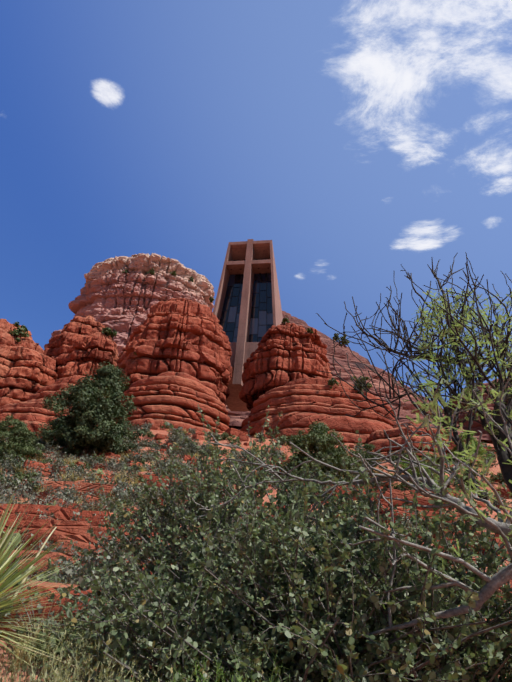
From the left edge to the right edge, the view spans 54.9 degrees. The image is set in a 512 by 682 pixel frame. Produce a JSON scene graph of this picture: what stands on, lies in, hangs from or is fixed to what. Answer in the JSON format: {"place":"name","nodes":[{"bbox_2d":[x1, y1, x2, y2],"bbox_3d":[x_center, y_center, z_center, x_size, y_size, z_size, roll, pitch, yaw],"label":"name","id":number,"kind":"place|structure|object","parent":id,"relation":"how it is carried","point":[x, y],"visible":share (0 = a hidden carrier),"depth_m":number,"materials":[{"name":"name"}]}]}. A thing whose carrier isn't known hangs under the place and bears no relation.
{"place":"outdoors","nodes":[
{"label":"outdoors","id":0,"kind":"place"},
{"bbox_2d":[0,319,43,353],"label":"cliff","id":1,"kind":"structure","parent":0,"point":[6,337],"depth_m":97.69,"materials":[{"name":"red stone"}]},
{"bbox_2d":[0,346,56,406],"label":"rock formation","id":2,"kind":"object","parent":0,"point":[25,373],"depth_m":77.83,"materials":[{"name":"red stone"}]},
{"bbox_2d":[44,253,214,354],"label":"butte","id":3,"kind":"object","parent":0,"point":[116,299],"visible":0.29,"depth_m":248.56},
{"bbox_2d":[0,428,511,681],"bbox_3d":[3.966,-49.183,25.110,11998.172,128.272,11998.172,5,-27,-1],"label":"terrain","id":4,"kind":"structure","parent":0,"point":[388,465],"depth_m":32.66,"materials":[{"name":"red soil"}]},
{"bbox_2d":[0,414,45,464],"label":"shrub","id":5,"kind":"object","parent":4,"relation":"on","point":[19,434],"visible":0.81,"depth_m":25.80,"materials":[{"name":"green plant"}]},
{"bbox_2d":[0,492,85,669],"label":"yucca plant","id":6,"kind":"object","parent":4,"relation":"on","point":[5,586],"visible":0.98,"depth_m":2.27,"materials":[{"name":"green plant"}]},
{"bbox_2d":[0,399,97,438],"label":"rock formation","id":7,"kind":"object","parent":4,"relation":"on","point":[33,414],"visible":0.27,"depth_m":45.74,"materials":[{"name":"red stone"}]},
{"bbox_2d":[25,375,119,401],"bbox_3d":[-22.109,8.176,62.999,14.857,6.861,13.184,5,-27,-1],"label":"tier","id":8,"kind":"object","parent":4,"relation":"on","point":[49,390],"visible":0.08,"depth_m":58.78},
{"bbox_2d":[43,316,111,378],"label":"rock formation","id":9,"kind":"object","parent":4,"relation":"on","point":[59,345],"depth_m":88.72,"materials":[{"name":"red stone"}]},
{"bbox_2d":[31,362,145,453],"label":"juniper","id":10,"kind":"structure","parent":4,"relation":"on","point":[88,413],"depth_m":32.04,"materials":[{"name":"green plant"}]},
{"bbox_2d":[62,332,118,377],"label":"rock formation","id":11,"kind":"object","parent":4,"relation":"on","point":[86,353],"depth_m":75.42,"materials":[{"name":"red stone"}]},
{"bbox_2d":[0,616,216,681],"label":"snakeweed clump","id":12,"kind":"object","parent":4,"relation":"on","point":[32,677],"visible":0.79,"depth_m":2.17,"materials":[{"name":"green plant"}]},
{"bbox_2d":[116,341,128,364],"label":"cliff","id":13,"kind":"structure","parent":4,"relation":"on","point":[122,353],"depth_m":88.11,"materials":[{"name":"red stone"}]},
{"bbox_2d":[0,437,246,650],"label":"grey brush","id":14,"kind":"object","parent":4,"relation":"on","point":[114,469],"visible":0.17,"depth_m":19.81,"materials":[{"name":"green plant"}]},
{"bbox_2d":[0,444,247,671],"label":"dry grass","id":15,"kind":"structure","parent":4,"relation":"on","point":[95,476],"depth_m":23.21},
{"bbox_2d":[115,372,229,434],"bbox_3d":[-9.464,8.542,57.332,15.138,9.067,16.618,5,-27,-1],"label":"rock formation","id":16,"kind":"object","parent":4,"relation":"on","point":[175,399],"visible":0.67,"depth_m":51.40,"materials":[{"name":"red stone"}]},
{"bbox_2d":[115,298,232,405],"bbox_3d":[-11.374,1.423,69.969,16.592,15.579,15.766,5,-27,-1],"label":"rock formation","id":17,"kind":"object","parent":16,"relation":"on","point":[189,337],"visible":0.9,"depth_m":64.16,"materials":[{"name":"red stone"}]},
{"bbox_2d":[223,359,229,398],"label":"rock","id":18,"kind":"object","parent":17,"relation":"on","point":[226,392],"depth_m":68.33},
{"bbox_2d":[171,436,200,453],"bbox_3d":[-5.427,8.114,37.988,2.687,1.700,2.747,5,-27,-1],"label":"sage","id":19,"kind":"object","parent":4,"relation":"on","point":[191,446],"visible":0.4,"depth_m":37.51,"materials":[{"name":"green plant"}]},
{"bbox_2d":[9,268,372,394],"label":"shrubs","id":20,"kind":"object","parent":4,"relation":"on","point":[107,331],"visible":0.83,"depth_m":96.13,"materials":[{"name":"green plant"}]},
{"bbox_2d":[153,650,329,681],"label":"grass","id":21,"kind":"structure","parent":4,"relation":"on","point":[220,674],"depth_m":1.82,"materials":[{"name":"green plant"}]},
{"bbox_2d":[1,433,485,583],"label":"rocks","id":22,"kind":"object","parent":4,"relation":"on","point":[54,503],"visible":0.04,"depth_m":10.18,"materials":[{"name":"red stone"}]},
{"bbox_2d":[234,450,259,466],"bbox_3d":[-0.973,8.761,36.276,2.504,1.365,2.344,-17,-34,36],"label":"sage","id":23,"kind":"object","parent":4,"relation":"on","point":[242,453],"visible":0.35,"depth_m":35.92,"materials":[{"name":"green plant"}]},
{"bbox_2d":[213,239,282,410],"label":"chapel of the holy cross","id":24,"kind":"structure","parent":4,"relation":"on","point":[247,310],"depth_m":84.83,"materials":[{"name":"concrete"}]},
{"bbox_2d":[0,424,510,669],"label":"green slope shrubs","id":25,"kind":"object","parent":4,"relation":"on","point":[21,475],"visible":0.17,"depth_m":24.83,"materials":[{"name":"green plant"}]},
{"bbox_2d":[2,428,508,667],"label":"dry grass","id":26,"kind":"structure","parent":4,"relation":"on","point":[63,477],"depth_m":22.69,"materials":[{"name":"plant"}]},
{"bbox_2d":[0,426,511,661],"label":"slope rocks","id":27,"kind":"object","parent":4,"relation":"on","point":[65,525],"visible":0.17,"depth_m":13.91,"materials":[{"name":"red stone"}]},
{"bbox_2d":[0,422,511,660],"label":"shrubs","id":28,"kind":"object","parent":4,"relation":"on","point":[117,489],"visible":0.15,"depth_m":22.56,"materials":[{"name":"grey plant"}]},
{"bbox_2d":[11,404,511,681],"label":"scrub oak bush","id":29,"kind":"object","parent":4,"relation":"on","point":[286,574],"visible":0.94,"depth_m":2.49,"materials":[{"name":"green plant"}]},
{"bbox_2d":[239,323,331,410],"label":"butte","id":30,"kind":"object","parent":4,"relation":"on","point":[282,354],"visible":0.77,"depth_m":65.37,"materials":[{"name":"red stone"}]},
{"bbox_2d":[251,388,270,399],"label":"rock","id":31,"kind":"object","parent":30,"relation":"on","point":[255,396],"visible":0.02,"depth_m":71.06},
{"bbox_2d":[240,377,398,444],"bbox_3d":[7.599,9.470,57.075,20.748,9.949,18.184,5,-27,-1],"label":"rock formation","id":32,"kind":"object","parent":4,"relation":"on","point":[303,404],"visible":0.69,"depth_m":50.67,"materials":[{"name":"red stone"}]},
{"bbox_2d":[278,421,366,485],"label":"juniper","id":33,"kind":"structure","parent":4,"relation":"on","point":[316,434],"depth_m":32.56,"materials":[{"name":"green plant"}]},
{"bbox_2d":[191,252,511,638],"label":"mesquite tree","id":34,"kind":"object","parent":4,"relation":"on","point":[497,426],"visible":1,"depth_m":3.77,"materials":[{"name":"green plant"}]},
{"bbox_2d":[352,443,391,473],"bbox_3d":[8.360,8.765,36.278,2.857,2.508,2.999,-19,-35,38],"label":"bush","id":35,"kind":"object","parent":4,"relation":"on","point":[367,448],"visible":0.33,"depth_m":36.04,"materials":[{"name":"green plant"}]},
{"bbox_2d":[388,452,439,488],"bbox_3d":[10.075,8.513,31.876,3.459,2.861,3.614,5,-27,-1],"label":"bright shrub","id":36,"kind":"object","parent":4,"relation":"on","point":[409,471],"visible":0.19,"depth_m":31.19,"materials":[{"name":"green plant"}]},
{"bbox_2d":[364,421,470,460],"bbox_3d":[15.103,10.010,46.984,11.271,4.481,10.155,5,-27,-1],"label":"rock formation","id":37,"kind":"object","parent":4,"relation":"on","point":[378,439],"visible":0.38,"depth_m":43.88,"materials":[{"name":"red stone"}]},
{"bbox_2d":[445,432,491,466],"bbox_3d":[17.893,9.218,41.674,3.577,3.357,3.861,5,-27,-1],"label":"bright shrub","id":38,"kind":"object","parent":4,"relation":"on","point":[480,452],"visible":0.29,"depth_m":41.20,"materials":[{"name":"green plant"}]},
{"bbox_2d":[0,0,511,407],"label":"sky","id":39,"kind":"structure","parent":0,"point":[365,140],"materials":[{"name":"blue"}]},
{"bbox_2d":[226,311,478,442],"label":"ridge","id":40,"kind":"structure","parent":0,"point":[407,408],"depth_m":138.97,"materials":[{"name":"red stone"}]},
{"bbox_2d":[447,379,511,443],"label":"rock formation","id":41,"kind":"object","parent":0,"point":[485,437],"depth_m":145.22,"materials":[{"name":"red stone"}]}
]}

